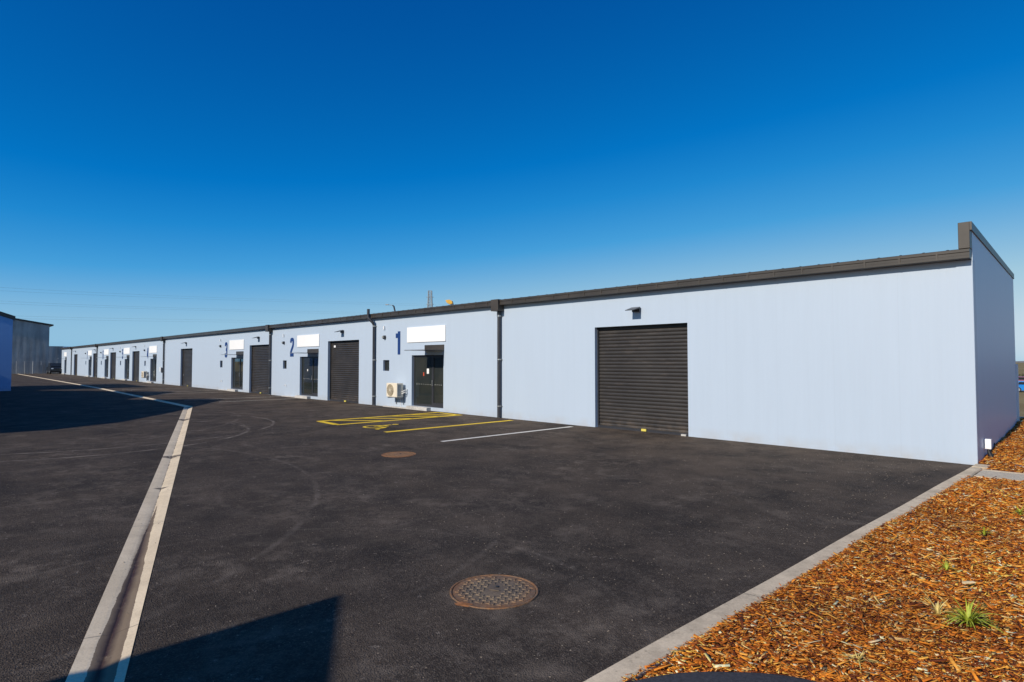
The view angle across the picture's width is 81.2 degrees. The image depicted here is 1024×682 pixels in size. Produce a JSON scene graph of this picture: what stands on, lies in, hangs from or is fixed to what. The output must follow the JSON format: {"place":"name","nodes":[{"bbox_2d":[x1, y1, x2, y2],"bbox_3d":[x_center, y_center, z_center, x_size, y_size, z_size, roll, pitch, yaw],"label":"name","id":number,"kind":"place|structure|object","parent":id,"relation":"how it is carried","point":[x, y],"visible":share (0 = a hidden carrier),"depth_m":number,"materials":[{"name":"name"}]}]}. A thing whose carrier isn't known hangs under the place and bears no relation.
{"place":"outdoors","nodes":[
{"label":"outdoors","id":0,"kind":"place"},
{"bbox_2d":[3,287,439,304],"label":"power line","id":1,"kind":"object","parent":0,"point":[188,296],"visible":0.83,"depth_m":394.94,"materials":[{"name":"metal"}]},
{"bbox_2d":[0,373,972,681],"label":"asphalt yard","id":2,"kind":"structure","parent":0,"point":[234,497],"depth_m":6.80,"materials":[{"name":"black asphalt"}]},
{"bbox_2d":[0,311,15,390],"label":"blue warehouse","id":3,"kind":"structure","parent":2,"relation":"on","point":[6,327],"depth_m":38.48,"materials":[{"name":"blue metal"}]},
{"bbox_2d":[46,363,61,373],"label":"parked car","id":4,"kind":"object","parent":2,"relation":"on","point":[53,367],"visible":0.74,"depth_m":91.53,"materials":[{"name":"paint"}]},
{"bbox_2d":[19,374,192,681],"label":"drain channel","id":5,"kind":"object","parent":2,"relation":"on","point":[115,620],"visible":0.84,"depth_m":5.03,"materials":[{"name":"concrete"}]},
{"bbox_2d":[363,424,397,428],"bbox_3d":[-3.934,2.495,17.450,0.800,0.001,1.494,0,-2,10],"label":"wheelchair symbol","id":6,"kind":"object","parent":2,"relation":"on","point":[380,426],"visible":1,"depth_m":17.43,"materials":[{"name":"yellow paint"}]},
{"bbox_2d":[316,412,458,424],"bbox_3d":[-4.011,2.586,20.076,4.950,0.001,1.600,2,-3,-44],"label":"yellow hatching","id":7,"kind":"object","parent":2,"relation":"on","point":[323,421],"visible":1,"depth_m":19.87,"materials":[{"name":"paint"}]},
{"bbox_2d":[382,452,415,456],"bbox_3d":[-2.310,2.323,12.200,0.700,0.034,0.700,-1,-2,18],"label":"manhole cover","id":8,"kind":"object","parent":2,"relation":"on","point":[398,454],"visible":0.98,"depth_m":12.17,"materials":[{"name":"metal"}]},
{"bbox_2d":[386,420,513,431],"bbox_3d":[-1.704,2.503,17.670,4.700,0.001,0.200,2,-3,-43],"label":"yellow bay line","id":9,"kind":"object","parent":2,"relation":"on","point":[448,426],"visible":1,"depth_m":17.43,"materials":[{"name":"paint"}]},
{"bbox_2d":[1,405,940,681],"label":"loose grit","id":10,"kind":"object","parent":2,"relation":"on","point":[475,513],"visible":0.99,"depth_m":7.82,"materials":[{"name":"grey gravel"}]},
{"bbox_2d":[450,574,538,608],"bbox_3d":[-0.147,2.074,4.946,0.736,0.034,0.741,-1,-2,18],"label":"manhole cover","id":11,"kind":"object","parent":2,"relation":"on","point":[495,591],"visible":0.98,"depth_m":4.90,"materials":[{"name":"metal"}]},
{"bbox_2d":[442,426,571,441],"bbox_3d":[0.042,2.439,15.798,4.720,0.001,0.130,2,-3,-43],"label":"white bay line","id":12,"kind":"object","parent":2,"relation":"on","point":[504,434],"visible":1,"depth_m":15.52,"materials":[{"name":"paint"}]},
{"bbox_2d":[0,0,1023,360],"label":"sky","id":13,"kind":"structure","parent":0,"point":[353,153],"materials":[{"name":"blue"}]},
{"bbox_2d":[47,363,1023,416],"bbox_3d":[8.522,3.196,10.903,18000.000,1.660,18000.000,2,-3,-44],"label":"ground","id":14,"kind":"structure","parent":0,"point":[1021,393],"depth_m":60.57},
{"bbox_2d":[11,318,53,373],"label":"concrete building","id":15,"kind":"structure","parent":14,"relation":"on","point":[30,340],"depth_m":93.54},
{"bbox_2d":[12,361,57,373],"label":"boundary fence","id":16,"kind":"object","parent":14,"relation":"on","point":[33,364],"visible":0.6,"depth_m":93.04,"materials":[{"name":"metal"}]},
{"bbox_2d":[49,346,63,373],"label":"concrete annex","id":17,"kind":"object","parent":14,"relation":"on","point":[55,353],"visible":0.5,"depth_m":95.74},
{"bbox_2d":[427,290,432,307],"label":"transmission pylon","id":18,"kind":"object","parent":14,"relation":"on","point":[428,303],"visible":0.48,"depth_m":418.69,"materials":[{"name":"metal"}]},
{"bbox_2d":[60,221,1016,464],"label":"warehouse row","id":19,"kind":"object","parent":14,"relation":"on","point":[911,356],"visible":0.94,"depth_m":15.07,"materials":[{"name":"paint"}]},
{"bbox_2d":[75,354,77,374],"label":"roller door","id":20,"kind":"structure","parent":19,"relation":"in","point":[76,355],"depth_m":83.07,"materials":[{"name":"paint"}]},
{"bbox_2d":[94,353,95,376],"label":"roller door","id":21,"kind":"structure","parent":19,"relation":"in","point":[94,353],"depth_m":73.17,"materials":[{"name":"paint"}]},
{"bbox_2d":[104,349,108,354],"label":"sign board","id":22,"kind":"object","parent":19,"relation":"attached to","point":[106,351],"visible":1,"depth_m":67.42,"materials":[{"name":"white plastic"}]},
{"bbox_2d":[111,352,115,378],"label":"roller door","id":23,"kind":"structure","parent":19,"relation":"in","point":[113,356],"depth_m":65.47,"materials":[{"name":"paint"}]},
{"bbox_2d":[124,348,129,353],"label":"sign board","id":24,"kind":"object","parent":19,"relation":"attached to","point":[126,350],"visible":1,"depth_m":60.13,"materials":[{"name":"white plastic"}]},
{"bbox_2d":[133,351,139,380],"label":"roller door","id":25,"kind":"structure","parent":19,"relation":"in","point":[136,353],"depth_m":58.03,"materials":[{"name":"paint"}]},
{"bbox_2d":[141,371,148,380],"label":"air conditioner","id":26,"kind":"object","parent":19,"relation":"on","point":[144,374],"visible":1,"depth_m":53.71,"materials":[{"name":"beige metal"}]},
{"bbox_2d":[149,346,156,352],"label":"sign board","id":27,"kind":"object","parent":19,"relation":"attached to","point":[152,349],"visible":1,"depth_m":52.88,"materials":[{"name":"white plastic"}]},
{"bbox_2d":[182,349,191,386],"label":"roller door","id":28,"kind":"structure","parent":19,"relation":"in","point":[186,353],"depth_m":46.20,"materials":[{"name":"paint"}]},
{"bbox_2d":[221,351,243,354],"bbox_3d":[-17.535,0.758,37.416,0.947,0.231,1.248,2,-3,-44],"label":"door canopy","id":29,"kind":"object","parent":19,"relation":"attached to","point":[239,352],"visible":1,"depth_m":37.37,"materials":[{"name":"metal"}]},
{"bbox_2d":[229,339,243,349],"bbox_3d":[-17.587,0.237,38.148,0.031,0.610,2.540,2,-3,-44],"label":"sign board","id":30,"kind":"object","parent":19,"relation":"attached to","point":[235,344],"visible":1,"depth_m":38.14,"materials":[{"name":"white plastic"}]},
{"bbox_2d":[239,358,242,389],"bbox_3d":[-16.997,2.052,37.665,0.052,2.000,0.811,2,-3,-44],"label":"glass door","id":31,"kind":"structure","parent":19,"relation":"in","point":[241,359],"depth_m":37.78,"materials":[{"name":"glass"}]},
{"bbox_2d":[251,345,268,393],"bbox_3d":[-14.950,1.692,35.575,0.128,2.915,2.949,2,-3,-44],"label":"roller door","id":32,"kind":"structure","parent":19,"relation":"in","point":[259,353],"depth_m":35.76,"materials":[{"name":"paint"}]},
{"bbox_2d":[297,334,319,346],"bbox_3d":[-10.517,-0.015,30.799,0.031,0.610,2.540,2,-3,-44],"label":"sign board","id":33,"kind":"object","parent":19,"relation":"attached to","point":[308,340],"visible":1,"depth_m":30.72,"materials":[{"name":"white plastic"}]},
{"bbox_2d":[300,349,318,352],"bbox_3d":[-10.465,0.506,30.068,0.947,0.231,1.248,2,-3,-44],"label":"door canopy","id":34,"kind":"object","parent":19,"relation":"attached to","point":[312,350],"visible":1,"depth_m":30.32,"materials":[{"name":"metal"}]},
{"bbox_2d":[312,357,317,395],"bbox_3d":[-9.947,1.799,30.298,0.104,2.000,0.811,2,-3,-44],"label":"glass door","id":35,"kind":"structure","parent":19,"relation":"in","point":[315,359],"depth_m":30.42,"materials":[{"name":"glass"}]},
{"bbox_2d":[330,340,358,402],"bbox_3d":[-7.877,1.440,28.223,0.128,2.915,2.999,2,-3,-44],"label":"roller door","id":36,"kind":"structure","parent":19,"relation":"in","point":[344,355],"depth_m":28.32,"materials":[{"name":"paint"}]},
{"bbox_2d":[385,360,388,370],"bbox_3d":[-5.274,1.044,25.493,0.060,0.460,0.480,2,-3,-44],"label":"small window","id":37,"kind":"structure","parent":19,"relation":"in","point":[386,361],"depth_m":25.55,"materials":[{"name":"glass"}]},
{"bbox_2d":[386,383,406,406],"bbox_3d":[-4.709,2.207,24.387,0.448,0.980,0.920,2,-3,-44],"label":"air conditioner","id":38,"kind":"object","parent":19,"relation":"on","point":[395,390],"visible":1,"depth_m":24.21,"materials":[{"name":"beige metal"}]},
{"bbox_2d":[404,345,443,350],"bbox_3d":[-3.327,0.252,22.647,0.947,0.231,1.248,2,-3,-44],"label":"door canopy","id":39,"kind":"object","parent":19,"relation":"attached to","point":[434,347],"visible":1,"depth_m":22.76,"materials":[{"name":"metal"}]},
{"bbox_2d":[407,325,445,342],"bbox_3d":[-3.379,-0.269,23.379,0.031,0.610,2.540,2,-3,-44],"label":"sign board","id":40,"kind":"object","parent":19,"relation":"attached to","point":[428,333],"visible":1,"depth_m":23.30,"materials":[{"name":"white plastic"}]},
{"bbox_2d":[432,355,442,407],"bbox_3d":[-2.808,1.545,22.878,0.104,2.000,0.811,2,-3,-44],"label":"glass door","id":41,"kind":"structure","parent":19,"relation":"in","point":[437,360],"depth_m":22.97,"materials":[{"name":"glass"}]},
{"bbox_2d":[625,307,640,311],"bbox_3d":[3.290,-0.862,16.225,0.357,0.135,0.280,2,-3,-44],"label":"floodlight","id":42,"kind":"object","parent":19,"relation":"attached to","point":[635,309],"visible":1,"depth_m":16.23,"materials":[{"name":"metal"}]},
{"bbox_2d":[597,323,687,435],"bbox_3d":[3.506,1.033,16.326,0.218,2.915,2.979,2,-3,-44],"label":"roller door","id":43,"kind":"structure","parent":19,"relation":"in","point":[642,371],"depth_m":16.32,"materials":[{"name":"paint"}]},
{"bbox_2d":[584,467,982,681],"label":"kerb","id":44,"kind":"structure","parent":14,"relation":"on","point":[660,648],"depth_m":4.62,"materials":[{"name":"concrete"}]},
{"bbox_2d":[972,464,989,468],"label":"kerb","id":45,"kind":"structure","parent":14,"relation":"on","point":[983,466],"depth_m":10.67,"materials":[{"name":"concrete"}]},
{"bbox_2d":[974,475,1021,480],"bbox_3d":[10.653,2.146,6.625,0.097,0.104,8.830,2,-3,-44],"label":"path edging","id":46,"kind":"object","parent":14,"relation":"on","point":[980,476],"visible":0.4,"depth_m":9.61,"materials":[{"name":"concrete"}]},
{"bbox_2d":[982,469,1023,473],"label":"path edging","id":47,"kind":"object","parent":14,"relation":"on","point":[1003,471],"visible":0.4,"depth_m":10.14,"materials":[{"name":"concrete"}]},
{"bbox_2d":[1019,381,1023,391],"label":"parked car","id":48,"kind":"object","parent":14,"relation":"on","point":[1021,385],"visible":0.17,"depth_m":70.76,"materials":[{"name":"blue paint"}]},
{"bbox_2d":[976,470,1023,479],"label":"footpath","id":49,"kind":"structure","parent":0,"point":[1001,474],"depth_m":9.90,"materials":[{"name":"grey concrete"}]},
{"bbox_2d":[981,418,1023,471],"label":"mulch bed","id":50,"kind":"object","parent":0,"point":[1003,457],"visible":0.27,"depth_m":10.84,"materials":[{"name":"brown wood"}]},
{"bbox_2d":[621,418,1023,681],"bbox_3d":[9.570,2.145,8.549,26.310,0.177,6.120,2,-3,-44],"label":"bark chips","id":51,"kind":"object","parent":50,"relation":"on","point":[954,521],"visible":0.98,"depth_m":4.59,"materials":[{"name":"brown wood"}]},
{"bbox_2d":[632,671,815,681],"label":"round pad","id":52,"kind":"object","parent":51,"relation":"on","point":[709,676],"visible":1,"depth_m":3.54,"materials":[{"name":"grey concrete"}]},
{"bbox_2d":[838,650,884,669],"bbox_3d":[2.146,1.959,3.715,0.215,0.099,0.265,1,-2,-16],"label":"weed","id":53,"kind":"object","parent":51,"relation":"on","point":[860,657],"visible":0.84,"depth_m":3.69,"materials":[{"name":"plant"}]},
{"bbox_2d":[913,586,956,613],"bbox_3d":[3.111,1.929,4.419,0.317,0.186,0.287,0,-2,-9],"label":"weed","id":54,"kind":"object","parent":51,"relation":"on","point":[937,608],"visible":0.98,"depth_m":4.41,"materials":[{"name":"plant"}]},
{"bbox_2d":[938,558,958,571],"bbox_3d":[3.904,2.011,5.359,0.182,0.108,0.227,-1,-2,27],"label":"weed","id":55,"kind":"object","parent":51,"relation":"on","point":[946,564],"visible":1,"depth_m":5.37,"materials":[{"name":"green plant"}]},
{"bbox_2d":[962,581,975,583],"bbox_3d":[3.823,2.023,5.005,0.100,0.010,0.034,-5,4,6],"label":"wood chip","id":56,"kind":"object","parent":51,"relation":"on","point":[967,582],"visible":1,"depth_m":5.00,"materials":[{"name":"beige wood"}]},
{"bbox_2d":[942,596,1012,637],"bbox_3d":[3.263,1.922,4.205,0.447,0.207,0.388,-1,-2,26],"label":"weed","id":57,"kind":"object","parent":51,"relation":"on","point":[967,617],"visible":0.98,"depth_m":4.21,"materials":[{"name":"green plant"}]},
{"bbox_2d":[977,525,992,534],"bbox_3d":[5.133,2.048,6.477,0.210,0.110,0.197,2,-3,-44],"label":"weed","id":58,"kind":"object","parent":51,"relation":"on","point":[984,532],"visible":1,"depth_m":6.46,"materials":[{"name":"green plant"}]},
{"bbox_2d":[1013,506,1023,514],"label":"weed","id":59,"kind":"object","parent":51,"relation":"on","point":[1020,512],"visible":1,"depth_m":7.33,"materials":[{"name":"green plant"}]},
{"bbox_2d":[984,439,993,457],"bbox_3d":[9.322,2.120,11.666,0.100,0.408,0.143,2,-3,-44],"label":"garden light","id":60,"kind":"object","parent":50,"relation":"on","point":[988,444],"visible":0.88,"depth_m":11.64,"materials":[{"name":"white plastic"}]},
{"bbox_2d":[1016,364,1019,421],"bbox_3d":[15.723,1.653,18.577,0.060,1.870,0.060,2,-3,-44],"label":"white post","id":61,"kind":"object","parent":50,"relation":"on","point":[1017,394],"visible":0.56,"depth_m":18.55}
]}

